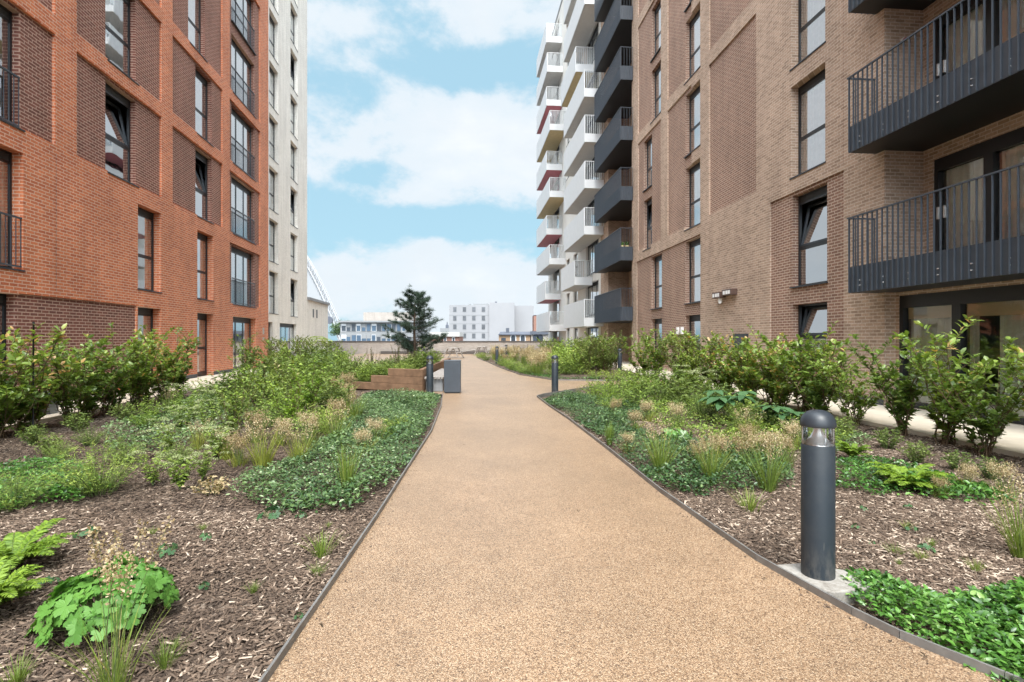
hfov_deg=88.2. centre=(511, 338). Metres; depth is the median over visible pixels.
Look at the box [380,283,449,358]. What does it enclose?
pine tree
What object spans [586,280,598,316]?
door
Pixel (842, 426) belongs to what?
leafy plant
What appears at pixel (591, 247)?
door
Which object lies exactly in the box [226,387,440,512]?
ground cover
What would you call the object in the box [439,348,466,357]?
picnic table
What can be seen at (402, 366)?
perennial
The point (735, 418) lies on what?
perennial
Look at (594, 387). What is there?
perennial
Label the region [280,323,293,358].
window
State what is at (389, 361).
perennial
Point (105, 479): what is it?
shrub
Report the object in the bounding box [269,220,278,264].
window
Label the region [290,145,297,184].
window
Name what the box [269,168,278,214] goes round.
window
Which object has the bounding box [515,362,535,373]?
perennial
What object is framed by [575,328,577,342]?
window
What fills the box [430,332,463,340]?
flat roofed brick house
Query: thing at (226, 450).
yellow grass
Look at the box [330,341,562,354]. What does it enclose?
parapet wall
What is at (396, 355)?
seed spike plant
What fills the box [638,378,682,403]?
perennial
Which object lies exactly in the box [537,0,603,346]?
white balcony block
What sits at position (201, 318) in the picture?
window
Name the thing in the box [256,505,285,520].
rosette plant
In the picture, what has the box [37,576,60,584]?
rosette plant
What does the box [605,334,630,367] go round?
leafy shrub
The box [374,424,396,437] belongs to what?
lime perennial
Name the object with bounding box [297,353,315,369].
leafy shrub
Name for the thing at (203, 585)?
seedling
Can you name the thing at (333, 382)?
seed grass
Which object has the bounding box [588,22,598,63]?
door
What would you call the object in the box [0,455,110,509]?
ground cover
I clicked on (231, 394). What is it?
tall perennial
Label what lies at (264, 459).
yellow grass
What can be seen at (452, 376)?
litter bin
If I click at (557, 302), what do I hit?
door
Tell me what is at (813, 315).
window
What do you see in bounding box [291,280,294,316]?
window
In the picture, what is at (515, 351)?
seed grass
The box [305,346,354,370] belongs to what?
perennial
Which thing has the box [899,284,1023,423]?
door
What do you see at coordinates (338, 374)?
perennial
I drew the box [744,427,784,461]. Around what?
seed grass
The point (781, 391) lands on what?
hedge shrub
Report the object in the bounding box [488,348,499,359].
seed grass
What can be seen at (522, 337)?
window
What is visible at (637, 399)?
perennial
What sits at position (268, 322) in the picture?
window
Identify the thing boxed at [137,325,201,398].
hedge shrub
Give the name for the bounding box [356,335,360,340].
window
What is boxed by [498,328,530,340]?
brick terrace house
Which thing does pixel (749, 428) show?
seed grass
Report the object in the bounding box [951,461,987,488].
seed grass
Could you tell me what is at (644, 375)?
perennial
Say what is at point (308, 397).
tall perennial
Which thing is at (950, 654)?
path edging
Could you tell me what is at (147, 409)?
perennial
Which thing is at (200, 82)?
window
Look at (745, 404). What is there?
perennial
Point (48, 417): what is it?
terrace
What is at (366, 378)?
perennial
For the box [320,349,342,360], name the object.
leafy shrub
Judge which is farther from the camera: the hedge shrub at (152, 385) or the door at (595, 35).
the door at (595, 35)
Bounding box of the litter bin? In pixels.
[444,360,460,392]
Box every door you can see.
[0,293,5,380]
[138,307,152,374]
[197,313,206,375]
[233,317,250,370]
[553,301,558,322]
[555,86,558,99]
[555,146,558,163]
[555,178,558,190]
[555,208,558,228]
[555,239,558,257]
[555,270,558,291]
[555,331,558,340]
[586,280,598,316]
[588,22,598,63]
[588,72,598,87]
[588,118,598,133]
[588,158,598,179]
[588,200,598,225]
[588,238,598,274]
[588,327,598,338]
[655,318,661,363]
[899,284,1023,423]
[934,127,1023,250]
[935,0,1023,79]
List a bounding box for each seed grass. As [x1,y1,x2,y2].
[218,431,260,467]
[234,408,272,442]
[266,416,297,445]
[295,409,325,445]
[325,374,343,397]
[327,396,350,424]
[336,381,358,408]
[340,371,358,394]
[348,425,377,456]
[364,416,390,445]
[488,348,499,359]
[499,347,513,361]
[509,347,519,361]
[512,348,531,365]
[524,354,540,369]
[527,350,551,374]
[528,350,546,372]
[608,398,621,416]
[615,432,637,453]
[624,409,645,431]
[633,398,661,421]
[663,401,691,427]
[683,438,714,470]
[704,430,733,466]
[721,428,766,471]
[731,423,763,444]
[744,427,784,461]
[760,431,800,466]
[778,418,800,449]
[928,476,954,500]
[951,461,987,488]
[976,458,1023,499]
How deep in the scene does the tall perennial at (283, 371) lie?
11.82 m
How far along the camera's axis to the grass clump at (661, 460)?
5.89 m
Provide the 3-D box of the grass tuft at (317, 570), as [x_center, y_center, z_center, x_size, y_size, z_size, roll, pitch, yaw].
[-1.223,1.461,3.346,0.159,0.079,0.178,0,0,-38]
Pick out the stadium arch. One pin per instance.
(331, 319)
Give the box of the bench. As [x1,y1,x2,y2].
[424,368,443,390]
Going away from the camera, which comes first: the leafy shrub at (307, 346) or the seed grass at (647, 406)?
the seed grass at (647, 406)
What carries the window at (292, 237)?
in the white brick tower at (287, 169)
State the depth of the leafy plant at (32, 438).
7.43 m
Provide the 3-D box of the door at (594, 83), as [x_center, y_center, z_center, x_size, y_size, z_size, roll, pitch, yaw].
[5.810,-17.612,37.513,0.352,2.395,3.875,0,0,-5]
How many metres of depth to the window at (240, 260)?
24.07 m
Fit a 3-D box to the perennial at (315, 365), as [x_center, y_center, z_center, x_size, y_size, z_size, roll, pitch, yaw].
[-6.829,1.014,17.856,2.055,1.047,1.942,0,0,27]
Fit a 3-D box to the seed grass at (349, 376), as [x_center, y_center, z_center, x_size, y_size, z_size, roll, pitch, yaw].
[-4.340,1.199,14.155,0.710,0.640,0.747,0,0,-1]
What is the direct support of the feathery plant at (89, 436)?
on the planting bed at (98, 419)
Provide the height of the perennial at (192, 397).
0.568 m
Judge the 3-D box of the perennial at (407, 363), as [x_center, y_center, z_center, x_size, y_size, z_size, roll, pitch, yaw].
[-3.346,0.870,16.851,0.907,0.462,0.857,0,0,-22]
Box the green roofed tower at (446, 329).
[440,322,448,331]
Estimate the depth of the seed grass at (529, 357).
22.94 m
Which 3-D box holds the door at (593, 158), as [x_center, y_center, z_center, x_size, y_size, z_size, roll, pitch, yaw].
[5.810,-11.673,37.513,0.352,2.395,3.875,0,0,-5]
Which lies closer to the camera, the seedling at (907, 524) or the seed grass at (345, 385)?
the seedling at (907, 524)
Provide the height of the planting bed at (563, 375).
0.080 m
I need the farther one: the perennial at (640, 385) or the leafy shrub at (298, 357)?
the leafy shrub at (298, 357)
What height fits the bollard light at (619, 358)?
1.002 m
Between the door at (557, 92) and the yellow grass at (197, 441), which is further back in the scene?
the door at (557, 92)
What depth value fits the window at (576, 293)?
43.36 m
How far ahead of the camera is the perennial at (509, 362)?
25.32 m
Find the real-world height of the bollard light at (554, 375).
1.002 m
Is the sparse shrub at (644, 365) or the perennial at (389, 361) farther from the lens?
the sparse shrub at (644, 365)
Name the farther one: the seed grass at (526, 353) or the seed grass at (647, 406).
the seed grass at (526, 353)
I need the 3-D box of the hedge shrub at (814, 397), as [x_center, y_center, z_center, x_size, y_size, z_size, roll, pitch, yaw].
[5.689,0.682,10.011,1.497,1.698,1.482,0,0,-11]
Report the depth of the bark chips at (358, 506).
5.69 m
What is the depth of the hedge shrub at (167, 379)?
12.52 m
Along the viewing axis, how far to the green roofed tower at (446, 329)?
230.00 m
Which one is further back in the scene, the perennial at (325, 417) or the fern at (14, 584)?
the perennial at (325, 417)
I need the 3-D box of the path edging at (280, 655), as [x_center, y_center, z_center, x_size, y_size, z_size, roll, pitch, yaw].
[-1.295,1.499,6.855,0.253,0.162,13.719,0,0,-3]
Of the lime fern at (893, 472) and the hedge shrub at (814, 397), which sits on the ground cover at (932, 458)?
the lime fern at (893, 472)
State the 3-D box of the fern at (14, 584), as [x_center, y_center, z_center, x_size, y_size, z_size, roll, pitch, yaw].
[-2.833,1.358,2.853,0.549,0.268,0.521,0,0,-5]
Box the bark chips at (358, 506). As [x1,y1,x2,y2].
[0,430,427,513]
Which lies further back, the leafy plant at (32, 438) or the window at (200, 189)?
the window at (200, 189)
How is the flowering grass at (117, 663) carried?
on the bark chips at (29, 516)
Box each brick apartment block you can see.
[0,0,267,394]
[634,0,1023,423]
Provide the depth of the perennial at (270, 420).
8.90 m
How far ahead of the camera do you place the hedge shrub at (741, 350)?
12.48 m
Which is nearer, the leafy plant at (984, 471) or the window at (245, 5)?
the leafy plant at (984, 471)
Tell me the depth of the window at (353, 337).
149.83 m
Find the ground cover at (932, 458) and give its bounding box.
[559,409,1023,492]
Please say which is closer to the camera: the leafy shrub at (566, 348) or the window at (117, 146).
the window at (117, 146)
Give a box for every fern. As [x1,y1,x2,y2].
[0,467,59,512]
[0,518,78,569]
[0,556,51,604]
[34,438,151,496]
[835,440,872,456]
[867,461,952,488]
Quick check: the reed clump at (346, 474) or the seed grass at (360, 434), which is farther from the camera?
the seed grass at (360, 434)
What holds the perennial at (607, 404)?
on the planting bed at (98, 419)
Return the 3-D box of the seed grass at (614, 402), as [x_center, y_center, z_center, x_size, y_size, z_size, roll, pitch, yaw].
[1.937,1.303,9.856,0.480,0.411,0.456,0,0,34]
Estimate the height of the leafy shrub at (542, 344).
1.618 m
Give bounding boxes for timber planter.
[352,358,450,391]
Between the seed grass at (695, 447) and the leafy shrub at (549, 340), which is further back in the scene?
the leafy shrub at (549, 340)
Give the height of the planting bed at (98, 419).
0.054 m
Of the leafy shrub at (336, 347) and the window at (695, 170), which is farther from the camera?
the leafy shrub at (336, 347)
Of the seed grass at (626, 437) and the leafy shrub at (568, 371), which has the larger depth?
the leafy shrub at (568, 371)
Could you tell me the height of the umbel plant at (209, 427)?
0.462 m
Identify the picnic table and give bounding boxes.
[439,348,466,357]
[472,346,490,354]
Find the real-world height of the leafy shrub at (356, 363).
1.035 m
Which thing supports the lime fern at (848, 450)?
on the planting bed at (98, 419)
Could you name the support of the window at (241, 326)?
in the brick apartment block at (133, 165)
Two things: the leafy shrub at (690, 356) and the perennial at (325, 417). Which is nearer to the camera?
the perennial at (325, 417)
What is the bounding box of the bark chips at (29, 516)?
[0,507,377,681]
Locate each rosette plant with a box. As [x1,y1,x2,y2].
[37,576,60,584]
[72,525,100,540]
[157,541,177,557]
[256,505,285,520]
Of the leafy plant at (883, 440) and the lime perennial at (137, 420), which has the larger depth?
the lime perennial at (137, 420)
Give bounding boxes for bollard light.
[426,356,433,392]
[495,346,498,363]
[551,355,558,391]
[618,349,621,368]
[778,409,871,604]
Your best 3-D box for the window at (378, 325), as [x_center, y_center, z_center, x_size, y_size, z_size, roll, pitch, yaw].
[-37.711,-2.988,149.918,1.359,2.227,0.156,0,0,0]
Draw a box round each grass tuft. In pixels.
[0,647,54,681]
[133,634,192,670]
[295,527,347,557]
[304,560,329,577]
[603,421,614,444]
[725,484,770,513]
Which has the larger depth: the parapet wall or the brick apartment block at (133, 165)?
the parapet wall
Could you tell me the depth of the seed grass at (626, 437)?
6.92 m
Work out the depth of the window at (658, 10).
25.24 m
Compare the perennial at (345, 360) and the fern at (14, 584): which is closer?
the fern at (14, 584)
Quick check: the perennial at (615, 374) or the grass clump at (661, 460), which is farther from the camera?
the perennial at (615, 374)
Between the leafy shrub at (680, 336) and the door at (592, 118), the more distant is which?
the door at (592, 118)
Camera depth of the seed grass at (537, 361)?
21.70 m
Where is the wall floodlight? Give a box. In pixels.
[712,288,736,303]
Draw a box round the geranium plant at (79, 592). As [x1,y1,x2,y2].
[24,551,179,647]
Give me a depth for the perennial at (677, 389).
11.58 m
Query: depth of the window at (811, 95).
14.08 m
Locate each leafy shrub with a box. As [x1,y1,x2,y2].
[257,336,287,362]
[276,338,292,358]
[283,334,312,359]
[293,349,340,381]
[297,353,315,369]
[300,339,311,354]
[306,338,329,355]
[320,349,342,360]
[321,339,342,352]
[325,350,360,368]
[334,345,357,358]
[339,353,366,380]
[428,351,443,362]
[535,337,553,353]
[541,349,592,372]
[543,337,557,350]
[545,339,577,357]
[547,340,599,371]
[548,337,587,366]
[548,350,599,374]
[551,337,571,347]
[572,336,603,373]
[577,339,598,370]
[582,336,618,371]
[584,330,621,374]
[585,349,597,370]
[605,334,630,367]
[657,333,699,379]
[661,330,705,383]
[671,333,721,392]
[694,335,737,392]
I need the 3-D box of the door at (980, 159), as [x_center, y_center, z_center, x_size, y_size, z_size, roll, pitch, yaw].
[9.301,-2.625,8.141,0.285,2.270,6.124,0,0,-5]
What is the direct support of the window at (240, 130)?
in the brick apartment block at (133, 165)
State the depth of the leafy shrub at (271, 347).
22.06 m
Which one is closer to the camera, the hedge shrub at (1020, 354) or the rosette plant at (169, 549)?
the rosette plant at (169, 549)
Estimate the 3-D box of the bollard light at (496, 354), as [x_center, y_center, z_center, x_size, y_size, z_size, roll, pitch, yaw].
[-0.841,0.959,29.570,0.198,1.002,0.198,0,0,0]
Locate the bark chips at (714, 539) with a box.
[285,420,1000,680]
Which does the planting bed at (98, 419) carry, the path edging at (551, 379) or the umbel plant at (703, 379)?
the umbel plant at (703, 379)
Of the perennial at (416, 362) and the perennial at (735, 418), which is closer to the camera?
the perennial at (735, 418)
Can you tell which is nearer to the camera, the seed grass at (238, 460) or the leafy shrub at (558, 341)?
the seed grass at (238, 460)
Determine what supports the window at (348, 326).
in the office building at (368, 327)
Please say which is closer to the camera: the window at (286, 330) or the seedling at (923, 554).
the seedling at (923, 554)
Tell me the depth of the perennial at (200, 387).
12.86 m
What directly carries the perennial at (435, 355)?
in the timber planter
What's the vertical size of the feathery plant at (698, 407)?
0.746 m
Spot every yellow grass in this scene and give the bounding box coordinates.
[185,418,211,449]
[204,426,238,459]
[240,415,287,467]
[279,420,318,462]
[734,406,765,437]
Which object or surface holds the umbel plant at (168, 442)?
on the planting bed at (98, 419)
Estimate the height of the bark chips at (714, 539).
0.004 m
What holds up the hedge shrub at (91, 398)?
on the planting bed at (98, 419)
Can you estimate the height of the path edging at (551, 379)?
0.162 m
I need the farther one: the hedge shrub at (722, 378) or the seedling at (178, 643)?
the hedge shrub at (722, 378)
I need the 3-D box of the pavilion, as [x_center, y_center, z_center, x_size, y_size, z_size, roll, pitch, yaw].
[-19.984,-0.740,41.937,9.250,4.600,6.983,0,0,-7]
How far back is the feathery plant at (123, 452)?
6.36 m
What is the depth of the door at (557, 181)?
52.54 m
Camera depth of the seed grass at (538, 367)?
20.58 m
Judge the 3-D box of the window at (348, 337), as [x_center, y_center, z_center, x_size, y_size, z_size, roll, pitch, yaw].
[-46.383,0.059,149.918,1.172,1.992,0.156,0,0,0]
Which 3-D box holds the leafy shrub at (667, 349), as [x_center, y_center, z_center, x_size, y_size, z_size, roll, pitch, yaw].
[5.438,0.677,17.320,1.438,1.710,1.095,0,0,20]
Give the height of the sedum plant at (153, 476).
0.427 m
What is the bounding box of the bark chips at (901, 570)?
[666,488,1023,674]
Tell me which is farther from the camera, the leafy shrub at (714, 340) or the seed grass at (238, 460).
the leafy shrub at (714, 340)
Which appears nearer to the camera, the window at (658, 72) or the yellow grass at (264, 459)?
the yellow grass at (264, 459)
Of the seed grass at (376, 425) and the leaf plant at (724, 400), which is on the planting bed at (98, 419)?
the leaf plant at (724, 400)
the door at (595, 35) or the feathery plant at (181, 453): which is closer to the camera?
the feathery plant at (181, 453)
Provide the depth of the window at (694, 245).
21.19 m
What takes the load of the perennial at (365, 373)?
in the timber planter
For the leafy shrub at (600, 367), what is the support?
on the planting bed at (563, 375)
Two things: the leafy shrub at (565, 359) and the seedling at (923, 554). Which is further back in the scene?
the leafy shrub at (565, 359)
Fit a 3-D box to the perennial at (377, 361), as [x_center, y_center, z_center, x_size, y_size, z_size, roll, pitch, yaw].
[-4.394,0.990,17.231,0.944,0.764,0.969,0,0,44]
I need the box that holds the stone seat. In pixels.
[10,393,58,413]
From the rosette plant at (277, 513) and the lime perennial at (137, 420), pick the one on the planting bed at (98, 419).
the lime perennial at (137, 420)
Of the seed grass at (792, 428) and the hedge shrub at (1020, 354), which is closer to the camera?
the hedge shrub at (1020, 354)
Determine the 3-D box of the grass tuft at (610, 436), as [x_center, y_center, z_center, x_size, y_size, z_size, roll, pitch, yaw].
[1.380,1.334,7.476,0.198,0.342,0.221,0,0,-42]
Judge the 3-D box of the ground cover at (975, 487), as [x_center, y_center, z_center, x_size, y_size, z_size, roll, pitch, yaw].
[3.955,1.408,5.591,1.567,0.174,1.854,0,0,0]
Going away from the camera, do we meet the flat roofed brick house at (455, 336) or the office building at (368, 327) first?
the flat roofed brick house at (455, 336)
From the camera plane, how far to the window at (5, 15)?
11.31 m
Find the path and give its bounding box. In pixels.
[268,354,1002,681]
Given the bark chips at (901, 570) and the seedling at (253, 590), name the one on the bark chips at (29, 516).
the seedling at (253, 590)
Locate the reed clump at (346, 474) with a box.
[331,443,363,491]
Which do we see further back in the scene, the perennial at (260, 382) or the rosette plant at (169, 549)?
the perennial at (260, 382)
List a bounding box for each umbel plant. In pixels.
[140,417,184,454]
[162,383,190,401]
[163,405,198,429]
[190,384,224,412]
[193,397,227,430]
[197,421,234,457]
[668,364,699,391]
[691,369,720,395]
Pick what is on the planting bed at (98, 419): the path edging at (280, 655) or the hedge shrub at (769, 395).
the hedge shrub at (769, 395)
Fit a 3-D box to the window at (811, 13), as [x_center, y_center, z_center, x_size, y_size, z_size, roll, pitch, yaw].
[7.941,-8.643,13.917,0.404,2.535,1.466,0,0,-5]
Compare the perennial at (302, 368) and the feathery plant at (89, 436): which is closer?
the feathery plant at (89, 436)
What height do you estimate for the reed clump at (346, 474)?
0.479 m
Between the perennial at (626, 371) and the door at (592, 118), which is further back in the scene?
the door at (592, 118)
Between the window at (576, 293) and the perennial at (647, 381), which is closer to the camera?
the perennial at (647, 381)
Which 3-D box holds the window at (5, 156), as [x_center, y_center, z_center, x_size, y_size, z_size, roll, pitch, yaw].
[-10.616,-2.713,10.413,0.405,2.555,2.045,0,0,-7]
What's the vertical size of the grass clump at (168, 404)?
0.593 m
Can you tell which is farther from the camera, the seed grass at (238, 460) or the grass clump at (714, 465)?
the seed grass at (238, 460)
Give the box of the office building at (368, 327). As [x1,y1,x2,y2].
[337,312,427,340]
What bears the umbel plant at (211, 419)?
on the planting bed at (98, 419)
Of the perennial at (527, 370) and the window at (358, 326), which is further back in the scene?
the window at (358, 326)
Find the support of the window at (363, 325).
in the office building at (368, 327)
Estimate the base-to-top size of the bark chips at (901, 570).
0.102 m
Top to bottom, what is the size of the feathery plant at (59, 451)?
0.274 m
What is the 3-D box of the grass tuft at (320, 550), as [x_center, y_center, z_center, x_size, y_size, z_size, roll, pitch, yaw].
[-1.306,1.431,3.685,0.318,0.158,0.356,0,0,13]
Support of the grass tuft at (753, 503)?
on the planting bed at (98, 419)
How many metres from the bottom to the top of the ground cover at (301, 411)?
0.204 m
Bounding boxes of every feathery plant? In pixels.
[34,439,78,459]
[68,426,110,445]
[97,436,146,463]
[154,440,198,464]
[666,382,734,419]
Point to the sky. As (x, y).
(423, 166)
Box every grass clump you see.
[159,386,181,412]
[343,387,372,419]
[636,413,686,472]
[688,424,736,483]
[734,429,798,491]
[973,476,1023,559]
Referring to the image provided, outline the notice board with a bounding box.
[733,334,747,347]
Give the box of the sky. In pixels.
[307,0,560,340]
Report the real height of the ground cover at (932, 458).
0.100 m
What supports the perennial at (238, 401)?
on the planting bed at (98, 419)
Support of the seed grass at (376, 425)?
on the bark chips at (358, 506)
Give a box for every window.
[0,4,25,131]
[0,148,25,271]
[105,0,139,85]
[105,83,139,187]
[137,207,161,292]
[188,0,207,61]
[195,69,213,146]
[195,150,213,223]
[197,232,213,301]
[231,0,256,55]
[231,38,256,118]
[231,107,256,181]
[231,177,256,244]
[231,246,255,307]
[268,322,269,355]
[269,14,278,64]
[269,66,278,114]
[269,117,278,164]
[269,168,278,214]
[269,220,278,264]
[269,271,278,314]
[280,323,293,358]
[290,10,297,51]
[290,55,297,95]
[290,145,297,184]
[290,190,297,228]
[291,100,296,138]
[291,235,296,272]
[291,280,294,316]
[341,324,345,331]
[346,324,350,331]
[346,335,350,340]
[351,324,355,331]
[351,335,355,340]
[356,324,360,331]
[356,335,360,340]
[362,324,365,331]
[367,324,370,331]
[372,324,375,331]
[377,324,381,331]
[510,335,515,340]
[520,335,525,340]
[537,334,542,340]
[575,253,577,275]
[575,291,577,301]
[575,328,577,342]
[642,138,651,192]
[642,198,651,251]
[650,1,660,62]
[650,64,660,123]
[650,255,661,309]
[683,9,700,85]
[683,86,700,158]
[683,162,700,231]
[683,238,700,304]
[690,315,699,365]
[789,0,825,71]
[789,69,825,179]
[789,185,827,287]
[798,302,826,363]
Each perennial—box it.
[127,410,162,427]
[133,395,167,417]
[163,388,217,417]
[185,378,227,399]
[202,367,243,398]
[211,385,262,443]
[215,387,263,408]
[224,370,254,427]
[227,347,263,398]
[233,366,287,389]
[234,361,276,413]
[237,400,291,428]
[238,365,289,400]
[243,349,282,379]
[254,346,311,376]
[255,375,313,415]
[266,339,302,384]
[266,353,305,397]
[266,371,306,429]
[271,354,330,386]
[276,354,339,374]
[284,401,348,433]
[287,362,343,398]
[288,354,334,415]
[291,362,349,389]
[299,345,342,362]
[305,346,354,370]
[305,376,354,410]
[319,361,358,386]
[327,354,364,366]
[353,371,379,381]
[356,359,385,381]
[366,359,383,366]
[368,360,392,374]
[374,363,397,374]
[374,364,391,374]
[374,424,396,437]
[377,358,401,368]
[381,414,410,429]
[385,354,405,363]
[393,362,416,368]
[395,359,420,368]
[404,356,425,368]
[408,347,440,363]
[409,348,434,367]
[417,348,442,361]
[479,353,492,359]
[498,358,521,367]
[504,360,521,369]
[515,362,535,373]
[543,367,563,375]
[579,376,607,395]
[583,369,605,378]
[587,384,626,403]
[593,376,619,392]
[595,395,626,407]
[599,381,639,398]
[601,368,623,379]
[603,365,649,393]
[616,384,656,410]
[617,369,658,398]
[618,366,635,375]
[627,370,671,393]
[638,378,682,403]
[640,367,663,378]
[642,360,692,394]
[657,372,701,406]
[701,382,735,407]
[713,406,772,431]
[725,386,763,418]
[737,399,784,432]
[779,414,838,439]
[807,422,855,441]
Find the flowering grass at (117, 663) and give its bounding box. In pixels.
[44,515,174,681]
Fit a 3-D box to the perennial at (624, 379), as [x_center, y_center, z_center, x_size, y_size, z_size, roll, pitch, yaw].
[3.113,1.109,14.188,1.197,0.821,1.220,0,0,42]
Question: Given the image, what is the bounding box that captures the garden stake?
[32,322,34,430]
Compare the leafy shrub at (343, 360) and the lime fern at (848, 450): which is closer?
the lime fern at (848, 450)
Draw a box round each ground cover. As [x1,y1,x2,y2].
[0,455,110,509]
[98,388,258,451]
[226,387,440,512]
[251,384,355,436]
[507,366,601,378]
[543,389,796,495]
[559,409,1023,492]
[643,394,800,451]
[798,428,870,453]
[836,454,1021,505]
[840,566,1023,681]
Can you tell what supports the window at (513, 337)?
in the brick terrace house at (507, 335)
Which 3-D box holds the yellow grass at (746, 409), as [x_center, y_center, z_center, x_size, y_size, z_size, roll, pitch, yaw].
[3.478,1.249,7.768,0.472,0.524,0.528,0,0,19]
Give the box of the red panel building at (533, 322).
[532,315,535,330]
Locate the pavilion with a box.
[307,297,329,352]
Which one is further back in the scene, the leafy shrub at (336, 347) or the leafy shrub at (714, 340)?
the leafy shrub at (336, 347)
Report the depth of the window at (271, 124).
31.80 m
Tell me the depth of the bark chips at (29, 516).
3.27 m
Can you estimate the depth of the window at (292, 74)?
36.20 m
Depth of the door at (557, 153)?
52.54 m
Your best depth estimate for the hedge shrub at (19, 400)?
8.05 m
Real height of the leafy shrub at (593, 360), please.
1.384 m
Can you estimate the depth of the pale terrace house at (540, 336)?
94.95 m
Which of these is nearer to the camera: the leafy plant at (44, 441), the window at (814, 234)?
the leafy plant at (44, 441)
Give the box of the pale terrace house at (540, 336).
[530,331,547,340]
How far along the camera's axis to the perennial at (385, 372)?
15.54 m
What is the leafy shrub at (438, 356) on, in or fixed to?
in the timber planter
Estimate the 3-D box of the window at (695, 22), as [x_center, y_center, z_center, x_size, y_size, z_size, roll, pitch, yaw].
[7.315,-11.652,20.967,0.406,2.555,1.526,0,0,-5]
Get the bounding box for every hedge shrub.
[0,322,66,438]
[0,323,88,430]
[21,338,96,424]
[47,339,143,418]
[70,322,151,414]
[112,329,169,409]
[112,339,163,404]
[130,336,191,401]
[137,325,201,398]
[227,332,261,375]
[682,330,754,394]
[715,328,766,389]
[719,343,768,403]
[743,324,792,405]
[747,342,828,406]
[757,330,862,413]
[778,321,846,411]
[808,346,902,425]
[841,334,939,435]
[890,314,997,445]
[912,336,1023,456]
[1000,340,1023,410]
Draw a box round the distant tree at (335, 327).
[329,320,346,335]
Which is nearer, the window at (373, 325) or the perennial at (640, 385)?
the perennial at (640, 385)
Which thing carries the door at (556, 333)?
in the white balcony block at (570, 183)
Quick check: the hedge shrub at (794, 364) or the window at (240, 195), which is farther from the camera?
the window at (240, 195)
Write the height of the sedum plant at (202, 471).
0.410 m
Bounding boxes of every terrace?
[5,357,349,428]
[612,361,1023,457]
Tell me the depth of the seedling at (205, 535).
3.93 m
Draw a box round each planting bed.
[0,355,1023,681]
[480,356,649,379]
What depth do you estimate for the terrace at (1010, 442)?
8.86 m
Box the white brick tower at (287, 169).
[268,0,306,358]
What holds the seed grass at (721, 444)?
on the planting bed at (98, 419)
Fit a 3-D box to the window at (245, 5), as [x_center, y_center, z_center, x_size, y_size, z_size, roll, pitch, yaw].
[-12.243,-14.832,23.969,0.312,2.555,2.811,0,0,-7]
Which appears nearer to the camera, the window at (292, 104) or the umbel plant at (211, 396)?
the umbel plant at (211, 396)
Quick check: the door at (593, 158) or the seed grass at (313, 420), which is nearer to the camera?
the seed grass at (313, 420)
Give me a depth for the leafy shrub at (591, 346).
20.76 m
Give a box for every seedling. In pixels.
[166,637,186,649]
[197,581,209,589]
[200,533,211,540]
[241,579,264,593]
[294,611,304,618]
[295,511,306,517]
[879,542,906,554]
[899,520,917,528]
[904,523,918,530]
[909,548,930,559]
[917,543,935,552]
[924,538,939,545]
[961,556,992,571]
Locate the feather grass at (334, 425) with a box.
[311,398,357,441]
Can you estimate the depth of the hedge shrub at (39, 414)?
8.55 m
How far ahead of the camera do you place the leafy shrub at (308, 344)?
24.48 m
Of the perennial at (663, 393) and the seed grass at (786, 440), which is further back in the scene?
the perennial at (663, 393)
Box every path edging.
[258,393,442,681]
[478,358,638,380]
[537,384,1023,681]
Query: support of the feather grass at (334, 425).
on the planting bed at (98, 419)
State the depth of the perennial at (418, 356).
17.21 m
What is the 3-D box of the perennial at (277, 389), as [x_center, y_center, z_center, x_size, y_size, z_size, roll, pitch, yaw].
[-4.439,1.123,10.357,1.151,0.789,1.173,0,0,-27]
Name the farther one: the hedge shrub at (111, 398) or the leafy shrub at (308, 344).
the leafy shrub at (308, 344)
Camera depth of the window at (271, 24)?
31.80 m
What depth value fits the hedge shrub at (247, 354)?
20.16 m
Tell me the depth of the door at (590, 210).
38.43 m
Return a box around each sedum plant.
[130,441,180,484]
[153,452,203,489]
[185,439,228,479]
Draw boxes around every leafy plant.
[14,422,50,444]
[28,432,67,452]
[60,412,92,431]
[106,402,139,421]
[659,424,692,439]
[834,416,859,437]
[871,427,906,448]
[896,438,933,462]
[940,448,974,469]
[971,455,1010,478]
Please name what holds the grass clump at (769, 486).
on the planting bed at (98, 419)
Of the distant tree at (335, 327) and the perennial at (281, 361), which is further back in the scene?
the distant tree at (335, 327)
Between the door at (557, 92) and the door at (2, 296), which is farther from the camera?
the door at (557, 92)
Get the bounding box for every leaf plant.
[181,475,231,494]
[698,390,760,420]
[756,404,804,429]
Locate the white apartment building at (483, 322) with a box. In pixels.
[449,302,533,340]
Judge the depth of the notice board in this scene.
17.18 m
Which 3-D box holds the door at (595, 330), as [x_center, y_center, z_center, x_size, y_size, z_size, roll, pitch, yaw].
[5.911,0.225,37.522,0.148,2.330,3.815,0,0,-5]
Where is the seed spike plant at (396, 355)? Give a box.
[391,346,400,365]
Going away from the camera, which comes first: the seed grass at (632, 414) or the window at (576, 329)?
the seed grass at (632, 414)
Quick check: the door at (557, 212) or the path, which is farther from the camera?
the door at (557, 212)
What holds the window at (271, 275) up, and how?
in the white brick tower at (287, 169)
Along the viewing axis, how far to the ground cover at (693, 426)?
8.85 m
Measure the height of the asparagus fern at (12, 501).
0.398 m
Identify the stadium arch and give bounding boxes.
[307,255,339,340]
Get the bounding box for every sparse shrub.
[620,328,673,376]
[637,328,676,379]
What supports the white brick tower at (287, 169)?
on the ground
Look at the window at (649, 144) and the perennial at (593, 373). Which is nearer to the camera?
the perennial at (593, 373)
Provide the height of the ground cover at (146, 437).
0.205 m

